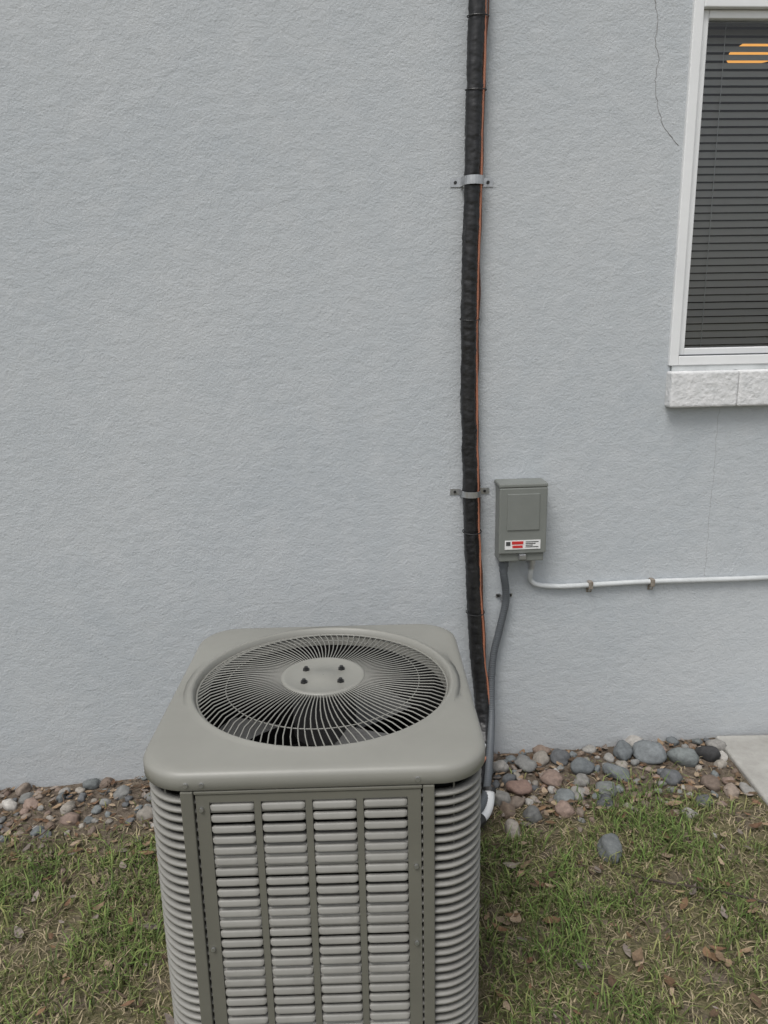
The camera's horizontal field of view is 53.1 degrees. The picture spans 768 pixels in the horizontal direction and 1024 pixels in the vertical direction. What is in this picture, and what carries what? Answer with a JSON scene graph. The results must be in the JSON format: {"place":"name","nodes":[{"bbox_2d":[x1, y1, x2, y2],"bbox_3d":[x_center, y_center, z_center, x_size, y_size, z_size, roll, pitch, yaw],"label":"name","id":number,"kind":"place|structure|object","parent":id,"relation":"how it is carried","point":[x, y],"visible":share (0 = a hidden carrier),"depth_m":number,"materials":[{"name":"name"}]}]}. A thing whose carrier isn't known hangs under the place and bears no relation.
{"place":"outdoors","nodes":[
{"label":"outdoors","id":0,"kind":"place"},
{"bbox_2d":[0,737,767,1023],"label":"ground","id":1,"kind":"structure","parent":0,"point":[610,960],"depth_m":2.16,"materials":[{"name":"green plant"}]},
{"bbox_2d":[143,624,485,1023],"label":"air conditioner condenser","id":2,"kind":"object","parent":1,"relation":"on","point":[315,792],"visible":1,"depth_m":1.55,"materials":[{"name":"paint"}]},
{"bbox_2d":[0,735,755,874],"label":"river stones","id":3,"kind":"object","parent":1,"relation":"on","point":[640,749],"visible":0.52,"depth_m":2.73,"materials":[{"name":"grey stone"}]},
{"bbox_2d":[0,0,767,789],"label":"walls","id":4,"kind":"structure","parent":1,"relation":"on","point":[230,304],"depth_m":2.55,"materials":[{"name":"paint"}]},
{"bbox_2d":[450,488,488,497],"bbox_3d":[0.301,-0.065,2.654,0.137,0.021,0.066,-2,14,-3],"label":"strap","id":5,"kind":"object","parent":4,"relation":"attached to","point":[461,493],"visible":0.98,"depth_m":2.64,"materials":[{"name":"grey metal"}]},
{"bbox_2d":[450,174,492,186],"bbox_3d":[0.281,-1.039,2.410,0.137,0.026,0.066,-2,14,-3],"label":"strap","id":6,"kind":"object","parent":4,"relation":"attached to","point":[471,179],"visible":1,"depth_m":2.40,"materials":[{"name":"silver metal"}]},
{"bbox_2d":[460,0,488,790],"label":"insulated suction line","id":7,"kind":"object","parent":4,"relation":"attached to","point":[474,75],"visible":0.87,"depth_m":2.52,"materials":[{"name":"black rubber"}]},
{"bbox_2d":[459,13,489,615],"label":"zip ties","id":8,"kind":"object","parent":7,"relation":"attached to","point":[479,318],"visible":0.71,"depth_m":2.48,"materials":[{"name":"black plastic"}]},
{"bbox_2d":[476,0,488,761],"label":"copper liquid line","id":9,"kind":"object","parent":7,"relation":"attached to","point":[478,259],"visible":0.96,"depth_m":2.52,"materials":[{"name":"copper"}]},
{"bbox_2d":[478,0,488,657],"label":"thermostat cable","id":10,"kind":"object","parent":7,"relation":"attached to","point":[478,327],"visible":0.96,"depth_m":2.51,"materials":[{"name":"brown plastic"}]},
{"bbox_2d":[480,562,511,828],"bbox_3d":[0.337,0.612,2.553,0.100,0.776,0.665,4,15,20],"label":"flexible conduit whip","id":11,"kind":"object","parent":4,"relation":"attached to","point":[488,797],"visible":0.76,"depth_m":2.74,"materials":[{"name":"grey plastic"}]},
{"bbox_2d":[494,478,547,561],"bbox_3d":[0.474,0.029,2.672,0.168,0.279,0.099,-2,14,-3],"label":"electrical disconnect box","id":12,"kind":"object","parent":4,"relation":"attached to","point":[520,518],"visible":1,"depth_m":2.63,"materials":[{"name":"paint"}]},
{"bbox_2d":[527,561,767,591],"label":"painted feed conduit","id":13,"kind":"object","parent":4,"relation":"attached to","point":[589,585],"visible":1,"depth_m":2.79,"materials":[{"name":"grey metal"}]},
{"bbox_2d":[655,0,719,575],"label":"wall cracks","id":14,"kind":"structure","parent":4,"relation":"attached to","point":[678,145],"depth_m":2.42,"materials":[{"name":"grey paint"}]},
{"bbox_2d":[665,369,767,407],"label":"window sill","id":15,"kind":"structure","parent":4,"relation":"attached to","point":[718,388],"depth_m":2.61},
{"bbox_2d":[668,0,767,365],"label":"window frame","id":16,"kind":"object","parent":4,"relation":"attached to","point":[699,7],"visible":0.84,"depth_m":2.48,"materials":[{"name":"white plastic"}]},
{"bbox_2d":[670,364,767,370],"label":"sill caulk","id":17,"kind":"object","parent":16,"relation":"attached to","point":[717,367],"visible":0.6,"depth_m":2.63,"materials":[{"name":"white plastic"}]},
{"bbox_2d":[679,10,767,354],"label":"window sash","id":18,"kind":"object","parent":16,"relation":"in","point":[735,16],"depth_m":2.47,"materials":[{"name":"white plastic"}]},
{"bbox_2d":[684,23,767,347],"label":"blinds","id":19,"kind":"object","parent":4,"relation":"attached to","point":[747,330],"depth_m":2.63,"materials":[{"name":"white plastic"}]},
{"bbox_2d":[700,24,726,346],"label":"blind cords","id":20,"kind":"object","parent":19,"relation":"attached to","point":[713,183],"visible":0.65,"depth_m":2.59,"materials":[{"name":"white fabric"}]},
{"bbox_2d":[684,27,767,345],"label":"room interior","id":21,"kind":"object","parent":4,"relation":"attached to","point":[727,53],"depth_m":5.33,"materials":[{"name":"grey"}]},
{"bbox_2d":[727,44,767,62],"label":"ceiling lamp","id":22,"kind":"object","parent":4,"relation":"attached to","point":[748,53],"visible":0.3,"depth_m":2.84,"materials":[{"name":"orange"}]},
{"bbox_2d":[0,738,767,1023],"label":"fallen leaves","id":23,"kind":"object","parent":1,"relation":"on","point":[637,954],"depth_m":2.43,"materials":[{"name":"brown plant"}]},
{"bbox_2d":[17,774,757,1023],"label":"twigs","id":24,"kind":"object","parent":1,"relation":"on","point":[118,992],"visible":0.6,"depth_m":2.33,"materials":[{"name":"brown"}]},
{"bbox_2d":[716,735,767,805],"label":"concrete step","id":25,"kind":"object","parent":1,"relation":"on","point":[747,755],"visible":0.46,"depth_m":2.82,"materials":[{"name":"white concrete"}]},
{"bbox_2d":[679,353,767,355],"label":"window track","id":26,"kind":"structure","parent":0,"point":[721,354],"depth_m":2.62,"materials":[{"name":"white plastic"}]}
]}

